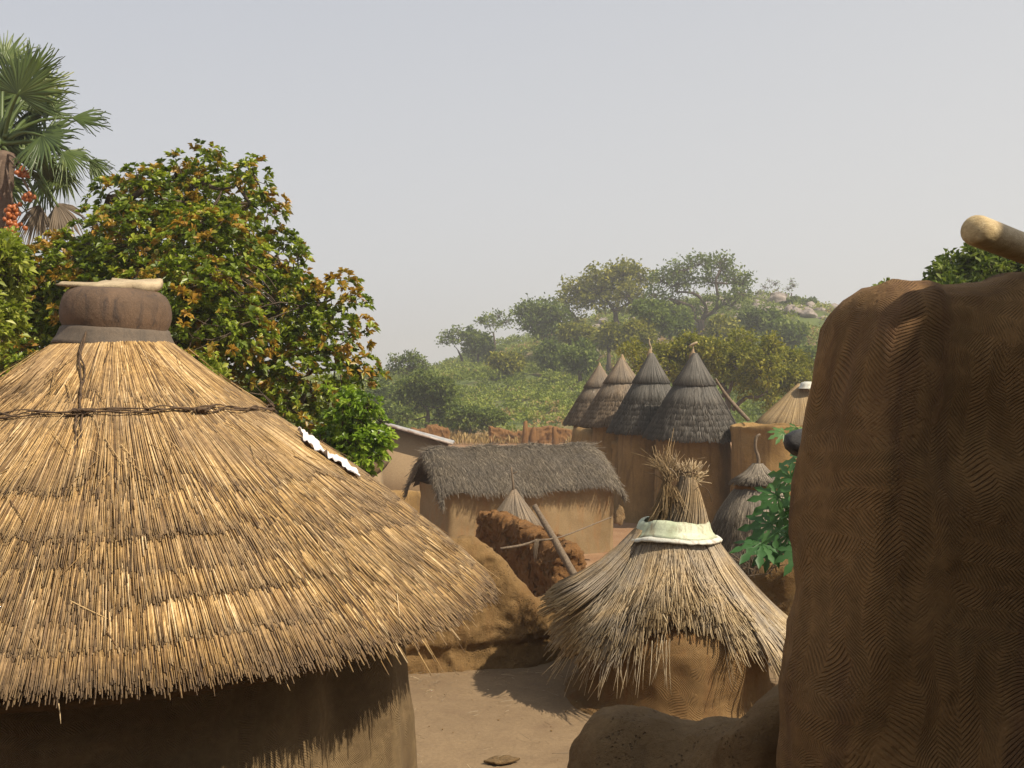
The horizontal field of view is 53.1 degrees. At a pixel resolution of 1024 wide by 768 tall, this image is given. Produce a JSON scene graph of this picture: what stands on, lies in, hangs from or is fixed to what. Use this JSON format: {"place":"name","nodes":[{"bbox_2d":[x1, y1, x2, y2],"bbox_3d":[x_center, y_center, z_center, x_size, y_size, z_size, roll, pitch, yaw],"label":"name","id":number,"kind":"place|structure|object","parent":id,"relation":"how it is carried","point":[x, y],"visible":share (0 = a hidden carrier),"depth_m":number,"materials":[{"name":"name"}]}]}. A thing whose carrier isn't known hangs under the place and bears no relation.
{"place":"outdoors","nodes":[
{"label":"outdoors","id":0,"kind":"place"},
{"bbox_2d":[378,423,454,490],"bbox_3d":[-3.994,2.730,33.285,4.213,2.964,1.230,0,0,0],"label":"tin roofed house","id":1,"kind":"structure","parent":0,"point":[396,470],"depth_m":33.00,"materials":[{"name":"beige paint"}]},
{"bbox_2d":[416,427,570,444],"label":"dry grass","id":2,"kind":"structure","parent":0,"point":[457,436],"depth_m":71.53,"materials":[{"name":"beige plant"}]},
{"bbox_2d":[0,0,1023,374],"label":"sky","id":3,"kind":"structure","parent":0,"point":[461,158],"materials":[{"name":"grey"}]},
{"bbox_2d":[475,509,586,596],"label":"ruined wall","id":4,"kind":"structure","parent":0,"point":[496,530],"depth_m":16.09,"materials":[{"name":"brown soil"}]},
{"bbox_2d":[500,517,611,561],"bbox_3d":[0.912,2.397,15.753,0.477,0.388,2.864,0,0,40],"label":"drying line","id":5,"kind":"object","parent":4,"relation":"attached to","point":[536,544],"visible":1,"depth_m":14.89,"materials":[{"name":"brown wood"}]},
{"bbox_2d":[239,297,829,567],"bbox_3d":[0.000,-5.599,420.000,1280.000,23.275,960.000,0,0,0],"label":"ground","id":6,"kind":"structure","parent":0,"point":[622,531],"depth_m":99.57,"materials":[{"name":"soil"}]},
{"bbox_2d":[0,226,38,361],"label":"lime green tree","id":7,"kind":"object","parent":6,"relation":"on","point":[15,268],"visible":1,"depth_m":10.44,"materials":[{"name":"green plant"}]},
{"bbox_2d":[0,31,114,341],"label":"fan palm","id":8,"kind":"object","parent":6,"relation":"on","point":[26,141],"visible":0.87,"depth_m":17.97,"materials":[{"name":"green plant"}]},
{"bbox_2d":[0,138,391,439],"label":"broad leaved tree","id":9,"kind":"object","parent":6,"relation":"on","point":[224,300],"visible":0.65,"depth_m":12.56,"materials":[{"name":"green plant"}]},
{"bbox_2d":[198,353,231,383],"bbox_3d":[-2.923,1.957,10.000,0.425,4.516,0.359,0,0,0],"label":"roof sprig shrub","id":10,"kind":"object","parent":6,"relation":"on","point":[214,364],"visible":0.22,"depth_m":9.98,"materials":[{"name":"green plant"}]},
{"bbox_2d":[311,382,399,476],"bbox_3d":[-1.861,2.102,11.580,1.207,4.257,0.832,0,0,31],"label":"bright green shrub","id":11,"kind":"object","parent":6,"relation":"on","point":[357,437],"visible":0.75,"depth_m":11.36,"materials":[{"name":"green plant"}]},
{"bbox_2d":[362,460,389,483],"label":"wall","id":12,"kind":"structure","parent":6,"relation":"on","point":[379,478],"depth_m":28.01,"materials":[{"name":"beige soil"}]},
{"bbox_2d":[369,413,400,425],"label":"bush","id":13,"kind":"object","parent":6,"relation":"on","point":[376,420],"visible":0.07,"depth_m":83.26,"materials":[{"name":"green plant"}]},
{"bbox_2d":[365,376,405,403],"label":"bush","id":14,"kind":"object","parent":6,"relation":"on","point":[386,389],"visible":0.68,"depth_m":103.42,"materials":[{"name":"green plant"}]},
{"bbox_2d":[380,399,416,423],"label":"bush","id":15,"kind":"object","parent":6,"relation":"on","point":[386,404],"visible":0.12,"depth_m":90.51,"materials":[{"name":"green plant"}]},
{"bbox_2d":[392,490,420,512],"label":"garden wall","id":16,"kind":"structure","parent":6,"relation":"on","point":[412,498],"depth_m":28.42,"materials":[{"name":"brown soil"}]},
{"bbox_2d":[383,348,433,378],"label":"sparse tree","id":17,"kind":"object","parent":6,"relation":"on","point":[416,360],"visible":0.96,"depth_m":109.81,"materials":[{"name":"green plant"}]},
{"bbox_2d":[385,367,462,427],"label":"dark bush tree","id":18,"kind":"object","parent":6,"relation":"on","point":[430,391],"visible":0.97,"depth_m":83.65,"materials":[{"name":"green plant"}]},
{"bbox_2d":[410,424,449,445],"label":"ruined wall","id":19,"kind":"structure","parent":6,"relation":"on","point":[437,430],"depth_m":68.48,"materials":[{"name":"brown soil"}]},
{"bbox_2d":[436,324,467,362],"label":"sparse tree","id":20,"kind":"object","parent":6,"relation":"on","point":[451,334],"visible":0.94,"depth_m":157.64,"materials":[{"name":"green plant"}]},
{"bbox_2d":[443,401,510,434],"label":"dark bush tree","id":21,"kind":"object","parent":6,"relation":"on","point":[465,415],"visible":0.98,"depth_m":79.33,"materials":[{"name":"green plant"}]},
{"bbox_2d":[460,324,497,361],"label":"tree","id":22,"kind":"object","parent":6,"relation":"on","point":[478,342],"visible":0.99,"depth_m":155.56,"materials":[{"name":"green plant"}]},
{"bbox_2d":[473,308,516,349],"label":"sparse tree","id":23,"kind":"object","parent":6,"relation":"on","point":[481,320],"visible":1,"depth_m":159.91,"materials":[{"name":"green plant"}]},
{"bbox_2d":[483,350,528,376],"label":"bush","id":24,"kind":"object","parent":6,"relation":"on","point":[507,363],"visible":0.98,"depth_m":123.49,"materials":[{"name":"green plant"}]},
{"bbox_2d":[402,439,628,553],"bbox_3d":[0.017,2.802,25.614,5.195,2.852,3.061,0,0,-24],"label":"long hut","id":25,"kind":"object","parent":6,"relation":"on","point":[568,487],"visible":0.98,"depth_m":24.97,"materials":[{"name":"grey plant"}]},
{"bbox_2d":[497,467,542,526],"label":"thatched granary","id":26,"kind":"structure","parent":6,"relation":"on","point":[514,503],"depth_m":19.32,"materials":[{"name":"beige plant"}]},
{"bbox_2d":[521,421,528,444],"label":"mud stump","id":27,"kind":"object","parent":6,"relation":"on","point":[525,436],"visible":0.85,"depth_m":65.83,"materials":[{"name":"brown soil"}]},
{"bbox_2d":[488,425,571,443],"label":"ruined wall","id":28,"kind":"structure","parent":6,"relation":"on","point":[543,434],"depth_m":72.25,"materials":[{"name":"brown soil"}]},
{"bbox_2d":[230,289,834,433],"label":"hillside scrub","id":29,"kind":"object","parent":6,"relation":"on","point":[471,368],"visible":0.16,"depth_m":118.41,"materials":[{"name":"green plant"}]},
{"bbox_2d":[529,427,536,442],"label":"mud stump","id":30,"kind":"object","parent":6,"relation":"on","point":[532,436],"visible":0.69,"depth_m":65.83,"materials":[{"name":"brown soil"}]},
{"bbox_2d":[507,292,574,344],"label":"round tree","id":31,"kind":"object","parent":6,"relation":"on","point":[544,318],"visible":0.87,"depth_m":147.96,"materials":[{"name":"green plant"}]},
{"bbox_2d":[531,336,566,377],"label":"bush","id":32,"kind":"object","parent":6,"relation":"on","point":[545,352],"visible":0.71,"depth_m":126.18,"materials":[{"name":"green plant"}]},
{"bbox_2d":[532,504,576,574],"bbox_3d":[0.774,2.532,14.862,0.157,1.466,1.442,0,0,-36],"label":"leaning pole","id":33,"kind":"object","parent":6,"relation":"on","point":[564,558],"visible":0.52,"depth_m":14.97,"materials":[{"name":"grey wood"}]},
{"bbox_2d":[552,426,558,445],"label":"mud stump","id":34,"kind":"object","parent":6,"relation":"on","point":[555,437],"visible":0.77,"depth_m":65.79,"materials":[{"name":"brown soil"}]},
{"bbox_2d":[555,319,596,346],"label":"bush","id":35,"kind":"object","parent":6,"relation":"on","point":[566,332],"visible":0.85,"depth_m":133.12,"materials":[{"name":"green plant"}]},
{"bbox_2d":[555,336,602,381],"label":"bush","id":36,"kind":"object","parent":6,"relation":"on","point":[581,357],"visible":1,"depth_m":113.62,"materials":[{"name":"green plant"}]},
{"bbox_2d":[562,356,607,428],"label":"thatched granary","id":37,"kind":"structure","parent":6,"relation":"on","point":[587,395],"depth_m":36.51,"materials":[{"name":"brown plant"}]},
{"bbox_2d":[571,427,617,514],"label":"compound wall","id":38,"kind":"structure","parent":6,"relation":"on","point":[580,434],"depth_m":34.67,"materials":[{"name":"brown soil"}]},
{"bbox_2d":[598,317,607,323],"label":"boulder","id":39,"kind":"object","parent":6,"relation":"on","point":[599,321],"visible":0.6,"depth_m":172.47,"materials":[{"name":"stone"}]},
{"bbox_2d":[553,254,659,324],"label":"spreading tree","id":40,"kind":"object","parent":6,"relation":"on","point":[586,291],"visible":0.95,"depth_m":149.21,"materials":[{"name":"green plant"}]},
{"bbox_2d":[578,354,635,462],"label":"thatched granary","id":41,"kind":"structure","parent":6,"relation":"on","point":[600,412],"depth_m":33.35,"materials":[{"name":"wicker"}]},
{"bbox_2d":[590,319,623,373],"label":"tree","id":42,"kind":"object","parent":6,"relation":"on","point":[609,337],"visible":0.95,"depth_m":127.32,"materials":[{"name":"green plant"}]},
{"bbox_2d":[613,505,624,524],"bbox_3d":[2.534,3.069,23.991,0.270,0.494,0.188,9,-14,-23],"label":"leaning stone","id":43,"kind":"object","parent":6,"relation":"on","point":[619,516],"visible":1,"depth_m":23.93,"materials":[{"name":"brown stone"}]},
{"bbox_2d":[606,339,670,523],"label":"thatched granary","id":44,"kind":"structure","parent":6,"relation":"on","point":[645,395],"depth_m":31.02,"materials":[{"name":"plant"}]},
{"bbox_2d":[619,316,659,351],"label":"bush","id":45,"kind":"object","parent":6,"relation":"on","point":[641,329],"visible":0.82,"depth_m":116.49,"materials":[{"name":"green plant"}]},
{"bbox_2d":[628,295,678,336],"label":"bush","id":46,"kind":"object","parent":6,"relation":"on","point":[647,308],"visible":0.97,"depth_m":119.83,"materials":[{"name":"green plant"}]},
{"bbox_2d":[656,303,698,339],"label":"bush","id":47,"kind":"object","parent":6,"relation":"on","point":[684,319],"visible":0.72,"depth_m":130.81,"materials":[{"name":"green plant"}]},
{"bbox_2d":[642,342,735,524],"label":"thatched granary","id":48,"kind":"structure","parent":6,"relation":"on","point":[694,412],"depth_m":29.10,"materials":[{"name":"plant"}]},
{"bbox_2d":[638,248,758,335],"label":"twisted tree","id":49,"kind":"object","parent":6,"relation":"on","point":[739,283],"visible":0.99,"depth_m":144.62,"materials":[{"name":"green plant"}]},
{"bbox_2d":[615,326,813,413],"bbox_3d":[13.040,0.396,61.812,14.042,8.015,6.694,0,0,0],"label":"olive tree","id":50,"kind":"object","parent":6,"relation":"on","point":[774,370],"visible":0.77,"depth_m":61.41,"materials":[{"name":"green plant"}]},
{"bbox_2d":[701,313,746,342],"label":"bush","id":51,"kind":"object","parent":6,"relation":"on","point":[716,324],"visible":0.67,"depth_m":124.63,"materials":[{"name":"green plant"}]},
{"bbox_2d":[711,433,788,575],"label":"tiered granary","id":52,"kind":"structure","parent":6,"relation":"on","point":[730,518],"depth_m":12.72,"materials":[{"name":"grey plant"}]},
{"bbox_2d":[736,305,789,336],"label":"bush","id":53,"kind":"object","parent":6,"relation":"on","point":[757,317],"visible":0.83,"depth_m":134.31,"materials":[{"name":"green plant"}]},
{"bbox_2d":[730,422,802,493],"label":"mud tower","id":54,"kind":"structure","parent":6,"relation":"on","point":[743,454],"depth_m":27.72,"materials":[{"name":"brown soil"}]},
{"bbox_2d":[715,378,749,421],"bbox_3d":[6.341,0.456,29.434,1.020,1.243,0.168,0,0,26],"label":"ladder pole","id":55,"kind":"object","parent":54,"relation":"on","point":[738,409],"visible":1,"depth_m":29.41,"materials":[{"name":"brown wood"}]},
{"bbox_2d":[759,278,782,295],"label":"bare tree","id":56,"kind":"object","parent":6,"relation":"on","point":[765,287],"visible":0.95,"depth_m":185.25,"materials":[{"name":"grey plant"}]},
{"bbox_2d":[767,293,785,302],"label":"boulder","id":57,"kind":"object","parent":6,"relation":"on","point":[776,297],"visible":0.54,"depth_m":175.67,"materials":[{"name":"stone"}]},
{"bbox_2d":[754,383,809,424],"bbox_3d":[9.272,2.162,33.010,4.176,4.366,4.171,0,0,0],"label":"thatched hut","id":58,"kind":"object","parent":6,"relation":"on","point":[789,407],"visible":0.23,"depth_m":32.41,"materials":[{"name":"beige wicker"}]},
{"bbox_2d":[799,382,811,388],"bbox_3d":[9.413,0.032,32.600,0.600,0.220,0.597,0,0,0],"label":"white bowl","id":59,"kind":"object","parent":58,"relation":"on","point":[805,385],"visible":0.75,"depth_m":32.40,"materials":[{"name":"ceramic"}]},
{"bbox_2d":[783,306,791,313],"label":"boulder","id":60,"kind":"object","parent":6,"relation":"on","point":[788,308],"visible":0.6,"depth_m":145.10,"materials":[{"name":"stone"}]},
{"bbox_2d":[764,317,811,345],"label":"bush","id":61,"kind":"object","parent":6,"relation":"on","point":[791,331],"visible":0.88,"depth_m":128.99,"materials":[{"name":"green plant"}]},
{"bbox_2d":[783,278,798,296],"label":"bare tree","id":62,"kind":"object","parent":6,"relation":"on","point":[792,285],"visible":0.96,"depth_m":184.90,"materials":[{"name":"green plant"}]},
{"bbox_2d":[790,306,801,310],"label":"boulder","id":63,"kind":"object","parent":6,"relation":"on","point":[795,308],"visible":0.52,"depth_m":144.44,"materials":[{"name":"stone"}]},
{"bbox_2d":[780,294,820,305],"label":"bush","id":64,"kind":"object","parent":6,"relation":"on","point":[798,299],"visible":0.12,"depth_m":173.07,"materials":[{"name":"green plant"}]},
{"bbox_2d":[795,341,817,362],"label":"bush","id":65,"kind":"object","parent":6,"relation":"on","point":[812,349],"visible":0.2,"depth_m":99.74,"materials":[{"name":"green plant"}]},
{"bbox_2d":[799,309,817,317],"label":"boulder","id":66,"kind":"object","parent":6,"relation":"on","point":[809,313],"visible":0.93,"depth_m":142.16,"materials":[{"name":"stone"}]},
{"bbox_2d":[804,301,815,306],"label":"boulder","id":67,"kind":"object","parent":6,"relation":"on","point":[811,303],"visible":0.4,"depth_m":159.11,"materials":[{"name":"stone"}]},
{"bbox_2d":[813,307,825,311],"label":"boulder","id":68,"kind":"object","parent":6,"relation":"on","point":[820,308],"visible":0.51,"depth_m":152.29,"materials":[{"name":"stone"}]},
{"bbox_2d":[825,304,838,312],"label":"boulder","id":69,"kind":"object","parent":6,"relation":"on","point":[834,305],"visible":0.21,"depth_m":155.27,"materials":[{"name":"stone"}]},
{"bbox_2d":[872,242,1023,285],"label":"round green tree","id":70,"kind":"object","parent":6,"relation":"on","point":[975,264],"visible":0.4,"depth_m":15.85,"materials":[{"name":"green plant"}]},
{"bbox_2d":[408,656,778,767],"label":"terrace floor","id":71,"kind":"structure","parent":0,"point":[486,729],"depth_m":7.97,"materials":[{"name":"beige soil"}]},
{"bbox_2d":[0,331,504,767],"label":"round hut","id":72,"kind":"object","parent":71,"relation":"on","point":[202,565],"visible":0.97,"depth_m":3.69,"materials":[{"name":"plant"}]},
{"bbox_2d":[51,286,174,343],"bbox_3d":[-1.800,-0.304,4.654,0.531,0.270,0.538,3,2,0],"label":"clay pot","id":73,"kind":"object","parent":72,"relation":"on","point":[105,314],"visible":0.88,"depth_m":4.45,"materials":[{"name":"brown ceramic"}]},
{"bbox_2d":[56,278,162,291],"bbox_3d":[-1.815,-0.452,4.659,0.437,0.066,0.316,1,7,0],"label":"stone slab","id":74,"kind":"object","parent":73,"relation":"on","point":[155,285],"depth_m":4.56,"materials":[{"name":"beige stone"}]},
{"bbox_2d":[297,426,359,476],"bbox_3d":[-0.817,0.302,4.566,0.292,0.225,0.138,0,0,0],"label":"rag","id":75,"kind":"object","parent":72,"relation":"on","point":[313,442],"visible":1,"depth_m":4.54,"materials":[{"name":"white fabric"}]},
{"bbox_2d":[409,670,576,765],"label":"straw litter","id":76,"kind":"object","parent":71,"relation":"on","point":[484,693],"visible":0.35,"depth_m":8.79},
{"bbox_2d":[483,755,519,764],"bbox_3d":[-0.072,2.586,7.043,0.157,0.025,0.208,0,0,43],"label":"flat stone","id":77,"kind":"object","parent":71,"relation":"on","point":[502,760],"visible":1,"depth_m":7.02,"materials":[{"name":"beige stone"}]},
{"bbox_2d":[405,535,795,673],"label":"parapet wall","id":78,"kind":"structure","parent":71,"relation":"on","point":[510,630],"depth_m":9.29,"materials":[{"name":"brown soil"}]},
{"bbox_2d":[728,535,786,577],"bbox_3d":[2.257,1.648,9.897,0.842,0.470,0.362,0,0,0],"label":"dry brush","id":79,"kind":"object","parent":78,"relation":"on","point":[756,568],"visible":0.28,"depth_m":9.89,"materials":[{"name":"brown plant"}]},
{"bbox_2d":[537,429,787,720],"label":"granary","id":80,"kind":"structure","parent":71,"relation":"on","point":[691,632],"depth_m":8.03,"materials":[{"name":"plant"}]},
{"bbox_2d":[629,516,722,544],"bbox_3d":[1.363,1.227,8.605,0.788,0.196,0.794,1,-3,0],"label":"enamel basin","id":81,"kind":"object","parent":80,"relation":"on","point":[664,531],"visible":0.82,"depth_m":8.32,"materials":[{"name":"white metal"}]},
{"bbox_2d":[567,684,779,767],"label":"parapet","id":82,"kind":"structure","parent":71,"relation":"on","point":[624,736],"depth_m":2.73,"materials":[{"name":"brown soil"}]},
{"bbox_2d":[729,423,801,576],"bbox_3d":[2.635,1.485,9.293,1.066,2.271,1.266,0,0,27],"label":"papaya plant","id":83,"kind":"object","parent":71,"relation":"on","point":[769,546],"visible":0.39,"depth_m":9.26,"materials":[{"name":"green plant"}]},
{"bbox_2d":[783,429,801,455],"bbox_3d":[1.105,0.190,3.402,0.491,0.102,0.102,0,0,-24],"label":"pot","id":84,"kind":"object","parent":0,"point":[792,441],"depth_m":3.29,"materials":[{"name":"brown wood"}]},
{"label":"upper terrace floor","id":85,"kind":"structure","parent":0,"visible":0},
{"bbox_2d":[776,272,1023,767],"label":"combed mud wall","id":86,"kind":"structure","parent":85,"relation":"on","point":[903,646],"depth_m":2.02,"materials":[{"name":"brown soil"}]},
{"bbox_2d":[960,215,1023,263],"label":"peeled pole","id":87,"kind":"object","parent":86,"relation":"on","point":[987,234],"visible":1,"depth_m":1.95,"materials":[{"name":"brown wood"}]}
]}

